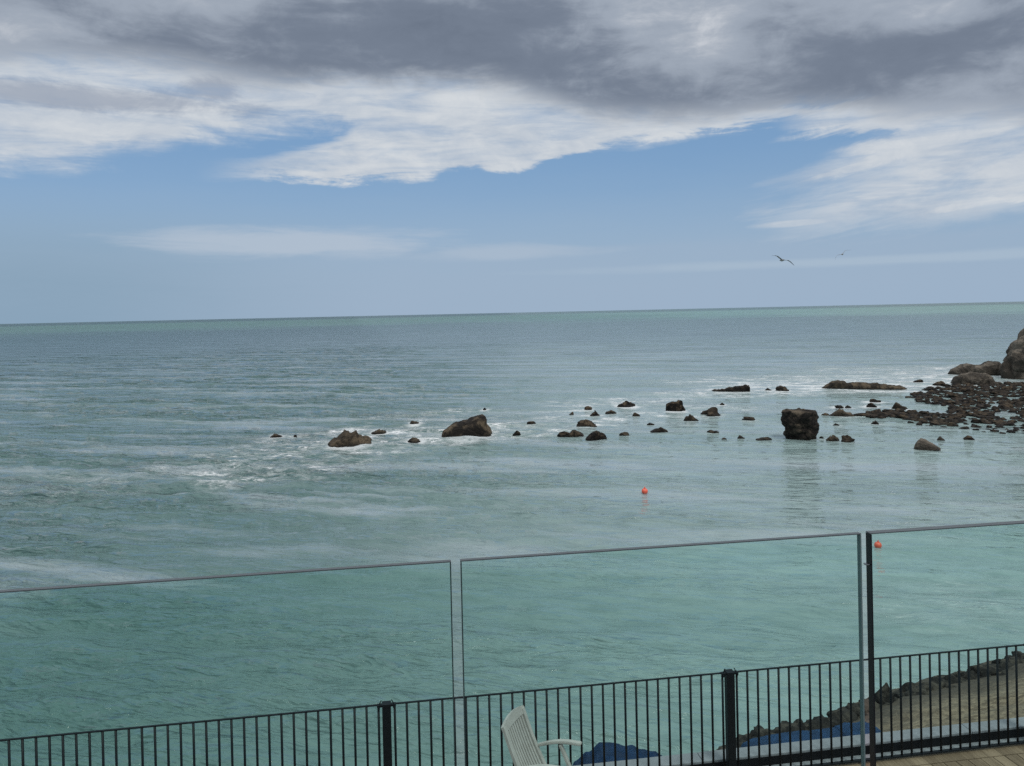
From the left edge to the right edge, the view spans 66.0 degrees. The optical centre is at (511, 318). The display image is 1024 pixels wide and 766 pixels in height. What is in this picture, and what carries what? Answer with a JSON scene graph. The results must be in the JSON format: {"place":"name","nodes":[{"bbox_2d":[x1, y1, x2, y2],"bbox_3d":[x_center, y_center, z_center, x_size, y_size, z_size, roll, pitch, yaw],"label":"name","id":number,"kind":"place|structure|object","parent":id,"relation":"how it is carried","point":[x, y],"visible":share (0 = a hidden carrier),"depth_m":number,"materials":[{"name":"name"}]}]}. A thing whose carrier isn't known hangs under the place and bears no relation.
{"place":"outdoors","nodes":[
{"label":"outdoors","id":0,"kind":"place"},
{"bbox_2d":[0,301,1023,765],"bbox_3d":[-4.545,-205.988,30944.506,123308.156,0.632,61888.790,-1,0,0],"label":"sea","id":1,"kind":"structure","parent":0,"point":[140,449],"depth_m":37.37,"materials":[{"name":"liquid"}]},
{"bbox_2d":[270,433,281,437],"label":"sea rock","id":2,"kind":"object","parent":1,"relation":"in","point":[274,435],"visible":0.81,"depth_m":65.75,"materials":[{"name":"stone"}]},
{"bbox_2d":[328,429,371,447],"bbox_3d":[-12.635,9.623,61.594,3.517,1.793,2.588,-1,0,-12],"label":"sea rock","id":3,"kind":"object","parent":1,"relation":"in","point":[344,438],"visible":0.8,"depth_m":60.73,"materials":[{"name":"brown stone"}]},
{"bbox_2d":[371,429,386,434],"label":"sea rock","id":4,"kind":"object","parent":1,"relation":"in","point":[378,431],"visible":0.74,"depth_m":66.77,"materials":[{"name":"brown stone"}]},
{"bbox_2d":[408,437,420,442],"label":"sea rock","id":5,"kind":"object","parent":1,"relation":"in","point":[414,440],"visible":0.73,"depth_m":62.27,"materials":[{"name":"stone"}]},
{"bbox_2d":[442,414,491,436],"bbox_3d":[-3.692,9.153,64.783,4.224,2.378,2.666,-1,0,-3],"label":"slab rock","id":6,"kind":"object","parent":1,"relation":"in","point":[478,426],"visible":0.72,"depth_m":63.77,"materials":[{"name":"brown stone"}]},
{"bbox_2d":[512,431,520,435],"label":"sea rock","id":7,"kind":"object","parent":1,"relation":"in","point":[516,433],"visible":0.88,"depth_m":64.16,"materials":[{"name":"stone"}]},
{"bbox_2d":[557,431,568,436],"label":"sea rock","id":8,"kind":"object","parent":1,"relation":"in","point":[563,434],"visible":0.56,"depth_m":62.90,"materials":[{"name":"brown stone"}]},
{"bbox_2d":[567,430,583,436],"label":"sea rock","id":9,"kind":"object","parent":1,"relation":"in","point":[574,433],"visible":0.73,"depth_m":62.59,"materials":[{"name":"brown stone"}]},
{"bbox_2d":[576,419,596,426],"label":"sea rock","id":10,"kind":"object","parent":1,"relation":"in","point":[585,423],"visible":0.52,"depth_m":67.83,"materials":[{"name":"brown stone"}]},
{"bbox_2d":[590,411,599,415],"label":"sea rock","id":11,"kind":"object","parent":1,"relation":"in","point":[594,413],"visible":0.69,"depth_m":74.77,"materials":[{"name":"brown stone"}]},
{"bbox_2d":[585,430,606,440],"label":"sea rock","id":12,"kind":"object","parent":1,"relation":"in","point":[595,435],"visible":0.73,"depth_m":61.12,"materials":[{"name":"stone"}]},
{"bbox_2d":[605,410,615,413],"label":"sea rock","id":13,"kind":"object","parent":1,"relation":"in","point":[610,412],"visible":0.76,"depth_m":76.43,"materials":[{"name":"stone"}]},
{"bbox_2d":[619,432,628,435],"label":"sea rock","id":14,"kind":"object","parent":1,"relation":"in","point":[624,434],"visible":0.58,"depth_m":62.69,"materials":[{"name":"brown stone"}]},
{"bbox_2d":[617,401,634,406],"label":"sea rock","id":15,"kind":"object","parent":1,"relation":"in","point":[627,404],"visible":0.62,"depth_m":81.41,"materials":[{"name":"brown stone"}]},
{"bbox_2d":[642,486,647,493],"bbox_3d":[7.237,9.393,42.974,0.340,0.442,0.340,-8,11,-34],"label":"buoy","id":16,"kind":"object","parent":1,"relation":"on","point":[644,490],"visible":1,"depth_m":42.87,"materials":[{"name":"orange plastic"}]},
{"bbox_2d":[650,427,667,432],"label":"sea rock","id":17,"kind":"object","parent":1,"relation":"in","point":[658,430],"visible":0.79,"depth_m":64.20,"materials":[{"name":"stone"}]},
{"bbox_2d":[666,400,685,410],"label":"sea rock","id":18,"kind":"object","parent":1,"relation":"in","point":[677,405],"visible":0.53,"depth_m":77.00,"materials":[{"name":"brown stone"}]},
{"bbox_2d":[683,414,698,420],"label":"sea rock","id":19,"kind":"object","parent":1,"relation":"in","point":[690,417],"visible":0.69,"depth_m":70.10,"materials":[{"name":"brown stone"}]},
{"bbox_2d":[701,407,719,415],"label":"sea rock","id":20,"kind":"object","parent":1,"relation":"in","point":[712,411],"visible":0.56,"depth_m":73.60,"materials":[{"name":"brown stone"}]},
{"bbox_2d":[712,384,749,391],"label":"sea rock","id":21,"kind":"object","parent":1,"relation":"in","point":[744,388],"visible":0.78,"depth_m":93.69,"materials":[{"name":"stone"}]},
{"bbox_2d":[742,416,754,420],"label":"sea rock","id":22,"kind":"object","parent":1,"relation":"in","point":[749,418],"visible":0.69,"depth_m":69.74,"materials":[{"name":"brown stone"}]},
{"bbox_2d":[756,437,771,439],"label":"sea rock","id":23,"kind":"object","parent":1,"relation":"in","point":[764,438],"visible":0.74,"depth_m":59.24,"materials":[{"name":"stone"}]},
{"bbox_2d":[775,385,788,390],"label":"sea rock","id":24,"kind":"object","parent":1,"relation":"in","point":[780,388],"visible":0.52,"depth_m":93.42,"materials":[{"name":"stone"}]},
{"bbox_2d":[780,408,819,439],"bbox_3d":[21.825,8.319,59.718,2.780,2.972,2.396,-1,0,20],"label":"pillar rock","id":25,"kind":"object","parent":1,"relation":"in","point":[799,424],"visible":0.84,"depth_m":58.82,"materials":[{"name":"black stone"}]},
{"bbox_2d":[826,435,838,440],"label":"sea rock","id":26,"kind":"object","parent":1,"relation":"in","point":[832,438],"visible":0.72,"depth_m":58.26,"materials":[{"name":"brown stone"}]},
{"bbox_2d":[829,409,853,416],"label":"sea rock","id":27,"kind":"object","parent":1,"relation":"in","point":[840,412],"visible":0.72,"depth_m":70.81,"materials":[{"name":"brown stone"}]},
{"bbox_2d":[841,435,854,441],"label":"sea rock","id":28,"kind":"object","parent":1,"relation":"in","point":[846,438],"visible":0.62,"depth_m":57.72,"materials":[{"name":"stone"}]},
{"bbox_2d":[853,413,865,415],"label":"reef boulder","id":29,"kind":"object","parent":1,"relation":"in","point":[860,414],"visible":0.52,"depth_m":70.74,"materials":[{"name":"stone"}]},
{"bbox_2d":[866,403,876,407],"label":"sea rock","id":30,"kind":"object","parent":1,"relation":"in","point":[871,405],"visible":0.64,"depth_m":76.98,"materials":[{"name":"brown stone"}]},
{"bbox_2d":[866,414,877,417],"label":"reef boulder","id":31,"kind":"object","parent":1,"relation":"in","point":[872,416],"visible":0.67,"depth_m":69.65,"materials":[{"name":"brown stone"}]},
{"bbox_2d":[870,410,880,413],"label":"reef boulder","id":32,"kind":"object","parent":1,"relation":"in","point":[874,411],"visible":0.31,"depth_m":71.75,"materials":[{"name":"brown stone"}]},
{"bbox_2d":[874,540,881,547],"bbox_3d":[15.079,9.315,32.463,0.292,0.380,0.292,-8,11,-34],"label":"buoy","id":33,"kind":"object","parent":1,"relation":"on","point":[877,544],"visible":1,"depth_m":32.38,"materials":[{"name":"orange plastic"}]},
{"bbox_2d":[877,412,886,416],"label":"reef boulder","id":34,"kind":"object","parent":1,"relation":"in","point":[881,414],"visible":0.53,"depth_m":70.02,"materials":[{"name":"brown stone"}]},
{"bbox_2d":[894,414,907,418],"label":"reef boulder","id":35,"kind":"object","parent":1,"relation":"in","point":[900,416],"visible":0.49,"depth_m":68.76,"materials":[{"name":"brown stone"}]},
{"bbox_2d":[911,418,923,421],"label":"reef boulder","id":36,"kind":"object","parent":1,"relation":"in","point":[920,419],"visible":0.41,"depth_m":66.99,"materials":[{"name":"brown stone"}]},
{"bbox_2d":[914,438,940,450],"bbox_3d":[28.431,8.870,53.941,1.676,1.210,1.186,-1,0,28],"label":"sea rock","id":37,"kind":"object","parent":1,"relation":"in","point":[922,444],"visible":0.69,"depth_m":53.61,"materials":[{"name":"grey stone"}]},
{"bbox_2d":[927,417,938,420],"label":"reef boulder","id":38,"kind":"object","parent":1,"relation":"in","point":[930,419],"visible":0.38,"depth_m":67.08,"materials":[{"name":"brown stone"}]},
{"bbox_2d":[947,422,958,426],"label":"reef boulder","id":39,"kind":"object","parent":1,"relation":"in","point":[951,424],"visible":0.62,"depth_m":63.95,"materials":[{"name":"brown stone"}]},
{"bbox_2d":[963,435,974,439],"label":"sea rock","id":40,"kind":"object","parent":1,"relation":"in","point":[967,437],"visible":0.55,"depth_m":57.30,"materials":[{"name":"brown stone"}]},
{"bbox_2d":[948,361,1001,375],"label":"sea rock","id":41,"kind":"object","parent":1,"relation":"in","point":[991,368],"visible":0.59,"depth_m":108.39,"materials":[{"name":"stone"}]},
{"bbox_2d":[0,0,1023,323],"label":"sky","id":42,"kind":"structure","parent":0,"point":[160,159],"materials":[{"name":"blue"}]},
{"bbox_2d":[716,660,1023,749],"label":"beach","id":43,"kind":"structure","parent":0,"point":[954,705],"depth_m":17.42,"materials":[{"name":"beige sand"}]},
{"bbox_2d":[736,734,750,741],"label":"edge rock","id":44,"kind":"object","parent":43,"relation":"on","point":[743,737],"visible":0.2,"depth_m":17.85,"materials":[{"name":"stone"}]},
{"bbox_2d":[754,728,770,736],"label":"edge rock","id":45,"kind":"object","parent":43,"relation":"on","point":[763,732],"visible":0.36,"depth_m":17.57,"materials":[{"name":"grey stone"}]},
{"bbox_2d":[781,721,798,732],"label":"edge rock","id":46,"kind":"object","parent":43,"relation":"on","point":[785,726],"visible":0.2,"depth_m":17.66,"materials":[{"name":"stone"}]},
{"bbox_2d":[793,719,804,729],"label":"edge rock","id":47,"kind":"object","parent":43,"relation":"on","point":[796,721],"visible":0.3,"depth_m":17.93,"materials":[{"name":"stone"}]},
{"bbox_2d":[575,717,1023,765],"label":"sea wall","id":48,"kind":"structure","parent":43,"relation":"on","point":[718,757],"depth_m":8.58,"materials":[{"name":"concrete"}]},
{"bbox_2d":[572,742,661,765],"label":"tarpaulin","id":49,"kind":"object","parent":48,"relation":"on","point":[609,753],"visible":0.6,"depth_m":8.88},
{"bbox_2d":[741,721,879,746],"bbox_3d":[3.603,5.092,9.199,1.852,0.516,0.789,-1,0,-8],"label":"tarpaulin","id":50,"kind":"object","parent":48,"relation":"on","point":[815,734],"visible":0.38,"depth_m":9.26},
{"bbox_2d":[835,744,1023,765],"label":"deck","id":51,"kind":"structure","parent":48,"relation":"on","point":[1012,755],"depth_m":8.46,"materials":[{"name":"beige wood"}]},
{"bbox_2d":[0,644,1023,765],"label":"railing","id":52,"kind":"object","parent":51,"relation":"on","point":[731,718],"visible":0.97,"depth_m":8.12,"materials":[{"name":"black metal"}]},
{"bbox_2d":[501,705,581,765],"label":"garden chair","id":53,"kind":"object","parent":51,"relation":"on","point":[519,736],"visible":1,"depth_m":7.57,"materials":[{"name":"white plastic"}]},
{"bbox_2d":[803,722,808,729],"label":"edge rock","id":54,"kind":"object","parent":43,"relation":"on","point":[806,725],"visible":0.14,"depth_m":17.95,"materials":[{"name":"stone"}]},
{"bbox_2d":[808,715,832,729],"bbox_3d":[7.085,9.443,18.044,0.713,0.596,0.614,-9,-6,-41],"label":"edge rock","id":55,"kind":"object","parent":43,"relation":"on","point":[825,723],"visible":0.31,"depth_m":17.89,"materials":[{"name":"stone"}]},
{"bbox_2d":[826,710,839,720],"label":"edge rock","id":56,"kind":"object","parent":43,"relation":"on","point":[835,712],"visible":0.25,"depth_m":18.38,"materials":[{"name":"grey stone"}]},
{"bbox_2d":[829,719,839,726],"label":"edge rock","id":57,"kind":"object","parent":43,"relation":"on","point":[834,722],"visible":0.29,"depth_m":17.91,"materials":[{"name":"stone"}]},
{"bbox_2d":[836,706,857,722],"bbox_3d":[7.791,9.363,18.374,0.587,0.471,0.566,-1,0,23],"label":"edge rock","id":58,"kind":"object","parent":43,"relation":"on","point":[845,714],"visible":0.35,"depth_m":18.25,"materials":[{"name":"grey stone"}]},
{"bbox_2d":[845,702,859,716],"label":"edge rock","id":59,"kind":"object","parent":43,"relation":"on","point":[856,708],"visible":0.38,"depth_m":18.48,"materials":[{"name":"grey stone"}]},
{"bbox_2d":[859,702,868,712],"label":"edge rock","id":60,"kind":"object","parent":43,"relation":"on","point":[866,705],"visible":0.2,"depth_m":18.65,"materials":[{"name":"brown stone"}]},
{"bbox_2d":[858,699,879,711],"bbox_3d":[8.539,9.373,18.759,0.478,0.568,0.551,1,8,-17],"label":"edge rock","id":61,"kind":"object","parent":43,"relation":"on","point":[877,706],"visible":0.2,"depth_m":18.64,"materials":[{"name":"brown stone"}]},
{"bbox_2d":[875,682,894,703],"bbox_3d":[9.022,9.222,19.053,0.478,0.800,0.526,-1,0,0],"label":"edge rock","id":62,"kind":"object","parent":43,"relation":"on","point":[885,693],"visible":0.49,"depth_m":18.96,"materials":[{"name":"grey stone"}]},
{"bbox_2d":[893,692,904,697],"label":"edge rock","id":63,"kind":"object","parent":43,"relation":"on","point":[896,694],"visible":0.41,"depth_m":19.26,"materials":[{"name":"grey stone"}]},
{"bbox_2d":[899,682,918,691],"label":"edge rock","id":64,"kind":"object","parent":43,"relation":"on","point":[905,685],"visible":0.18,"depth_m":19.98,"materials":[{"name":"stone"}]},
{"bbox_2d":[904,688,917,695],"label":"edge rock","id":65,"kind":"object","parent":43,"relation":"on","point":[906,693],"visible":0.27,"depth_m":19.25,"materials":[{"name":"grey stone"}]},
{"bbox_2d":[905,685,928,694],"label":"edge rock","id":66,"kind":"object","parent":43,"relation":"on","point":[924,692],"visible":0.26,"depth_m":19.29,"materials":[{"name":"stone"}]},
{"bbox_2d":[918,683,933,691],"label":"edge rock","id":67,"kind":"object","parent":43,"relation":"on","point":[926,686],"visible":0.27,"depth_m":19.56,"materials":[{"name":"stone"}]},
{"bbox_2d":[923,681,942,689],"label":"edge rock","id":68,"kind":"object","parent":43,"relation":"on","point":[935,685],"visible":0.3,"depth_m":19.66,"materials":[{"name":"stone"}]},
{"bbox_2d":[931,676,947,687],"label":"edge rock","id":69,"kind":"object","parent":43,"relation":"on","point":[944,682],"visible":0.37,"depth_m":19.80,"materials":[{"name":"grey stone"}]},
{"bbox_2d":[941,674,960,683],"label":"edge rock","id":70,"kind":"object","parent":43,"relation":"on","point":[954,679],"visible":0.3,"depth_m":19.91,"materials":[{"name":"stone"}]},
{"bbox_2d":[960,670,976,678],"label":"edge rock","id":71,"kind":"object","parent":43,"relation":"on","point":[973,674],"visible":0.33,"depth_m":20.09,"materials":[{"name":"stone"}]},
{"bbox_2d":[967,665,989,676],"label":"edge rock","id":72,"kind":"object","parent":43,"relation":"on","point":[983,671],"visible":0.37,"depth_m":20.27,"materials":[{"name":"stone"}]},
{"bbox_2d":[980,664,995,675],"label":"edge rock","id":73,"kind":"object","parent":43,"relation":"on","point":[992,670],"visible":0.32,"depth_m":20.26,"materials":[{"name":"stone"}]},
{"bbox_2d":[999,661,1014,667],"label":"edge rock","id":74,"kind":"object","parent":43,"relation":"on","point":[1002,664],"visible":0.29,"depth_m":20.70,"materials":[{"name":"stone"}]},
{"bbox_2d":[1008,657,1023,663],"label":"edge rock","id":75,"kind":"object","parent":43,"relation":"on","point":[1020,660],"visible":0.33,"depth_m":20.86,"materials":[{"name":"stone"}]},
{"bbox_2d":[1011,651,1023,658],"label":"edge rock","id":76,"kind":"object","parent":43,"relation":"on","point":[1020,654],"visible":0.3,"depth_m":21.66,"materials":[{"name":"stone"}]},
{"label":"balcony floor","id":77,"kind":"structure","parent":0,"visible":0},
{"bbox_2d":[0,560,455,765],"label":"glass panel","id":78,"kind":"object","parent":77,"relation":"on","point":[216,576],"visible":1,"depth_m":1.54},
{"bbox_2d":[460,532,865,765],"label":"panel frame","id":79,"kind":"object","parent":77,"relation":"on","point":[861,654],"visible":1,"depth_m":1.70,"materials":[{"name":"grey metal"}]},
{"bbox_2d":[863,520,1023,765],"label":"panel frame","id":80,"kind":"object","parent":77,"relation":"on","point":[870,628],"visible":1,"depth_m":1.74,"materials":[{"name":"grey metal"}]},
{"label":"reef bed","id":81,"kind":"structure","parent":0,"visible":0},
{"bbox_2d":[822,380,906,389],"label":"sea rock","id":82,"kind":"object","parent":81,"relation":"on","point":[837,384],"visible":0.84,"depth_m":93.45,"materials":[{"name":"stone"}]},
{"bbox_2d":[869,399,880,402],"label":"sea rock","id":83,"kind":"object","parent":81,"relation":"on","point":[873,400],"visible":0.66,"depth_m":80.60,"materials":[{"name":"brown stone"}]},
{"bbox_2d":[891,402,907,408],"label":"sea rock","id":84,"kind":"object","parent":81,"relation":"on","point":[896,405],"visible":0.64,"depth_m":75.00,"materials":[{"name":"brown stone"}]},
{"bbox_2d":[929,413,940,416],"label":"reef boulder","id":85,"kind":"object","parent":81,"relation":"on","point":[934,414],"visible":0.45,"depth_m":69.32,"materials":[{"name":"brown stone"}]},
{"bbox_2d":[933,381,944,385],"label":"sea rock","id":86,"kind":"object","parent":81,"relation":"on","point":[939,383],"visible":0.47,"depth_m":95.44,"materials":[{"name":"stone"}]},
{"bbox_2d":[866,381,1023,428],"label":"reef rubble","id":87,"kind":"object","parent":81,"relation":"on","point":[997,410],"visible":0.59,"depth_m":75.32,"materials":[{"name":"brown stone"}]},
{"bbox_2d":[939,400,959,403],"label":"reef boulder","id":88,"kind":"object","parent":81,"relation":"on","point":[949,402],"visible":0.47,"depth_m":77.68,"materials":[{"name":"brown stone"}]},
{"bbox_2d":[946,394,963,398],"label":"reef boulder","id":89,"kind":"object","parent":81,"relation":"on","point":[952,396],"visible":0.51,"depth_m":82.37,"materials":[{"name":"brown stone"}]},
{"bbox_2d":[956,410,968,413],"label":"reef boulder","id":90,"kind":"object","parent":81,"relation":"on","point":[962,411],"visible":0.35,"depth_m":70.66,"materials":[{"name":"brown stone"}]},
{"bbox_2d":[958,388,972,391],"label":"reef boulder","id":91,"kind":"object","parent":81,"relation":"on","point":[964,390],"visible":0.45,"depth_m":87.97,"materials":[{"name":"brown stone"}]},
{"bbox_2d":[955,398,975,401],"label":"reef boulder","id":92,"kind":"object","parent":81,"relation":"on","point":[961,400],"visible":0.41,"depth_m":79.00,"materials":[{"name":"brown stone"}]},
{"bbox_2d":[965,412,977,416],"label":"reef boulder","id":93,"kind":"object","parent":81,"relation":"on","point":[971,414],"visible":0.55,"depth_m":69.21,"materials":[{"name":"brown stone"}]},
{"bbox_2d":[950,372,998,384],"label":"sea rock","id":94,"kind":"object","parent":81,"relation":"on","point":[976,378],"visible":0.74,"depth_m":96.03,"materials":[{"name":"grey stone"}]},
{"bbox_2d":[974,400,985,403],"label":"reef boulder","id":95,"kind":"object","parent":81,"relation":"on","point":[979,402],"visible":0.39,"depth_m":77.25,"materials":[{"name":"brown stone"}]},
{"bbox_2d":[970,419,992,423],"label":"reef boulder","id":96,"kind":"object","parent":81,"relation":"on","point":[980,421],"visible":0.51,"depth_m":65.09,"materials":[{"name":"brown stone"}]},
{"bbox_2d":[980,412,994,415],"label":"reef boulder","id":97,"kind":"object","parent":81,"relation":"on","point":[988,414],"visible":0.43,"depth_m":68.77,"materials":[{"name":"brown stone"}]},
{"bbox_2d":[984,416,998,418],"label":"reef boulder","id":98,"kind":"object","parent":81,"relation":"on","point":[993,417],"visible":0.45,"depth_m":67.58,"materials":[{"name":"brown stone"}]},
{"bbox_2d":[997,391,1008,393],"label":"reef boulder","id":99,"kind":"object","parent":81,"relation":"on","point":[1002,392],"visible":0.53,"depth_m":85.36,"materials":[{"name":"brown stone"}]},
{"bbox_2d":[998,404,1013,407],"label":"reef boulder","id":100,"kind":"object","parent":81,"relation":"on","point":[1006,406],"visible":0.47,"depth_m":73.75,"materials":[{"name":"brown stone"}]},
{"bbox_2d":[998,400,1013,404],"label":"reef boulder","id":101,"kind":"object","parent":81,"relation":"on","point":[1005,401],"visible":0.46,"depth_m":76.45,"materials":[{"name":"brown stone"}]},
{"bbox_2d":[1001,385,1016,390],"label":"reef boulder","id":102,"kind":"object","parent":81,"relation":"on","point":[1012,387],"visible":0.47,"depth_m":88.85,"materials":[{"name":"brown stone"}]},
{"bbox_2d":[1003,423,1017,425],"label":"reef boulder","id":103,"kind":"object","parent":81,"relation":"on","point":[1008,424],"visible":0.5,"depth_m":63.40,"materials":[{"name":"brown stone"}]},
{"bbox_2d":[1000,328,1023,379],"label":"rock outcrop","id":104,"kind":"object","parent":81,"relation":"on","point":[1012,366],"visible":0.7,"depth_m":102.29,"materials":[{"name":"stone"}]},
{"bbox_2d":[1010,416,1021,419],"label":"reef boulder","id":105,"kind":"object","parent":81,"relation":"on","point":[1015,418],"visible":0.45,"depth_m":66.83,"materials":[{"name":"brown stone"}]}
]}

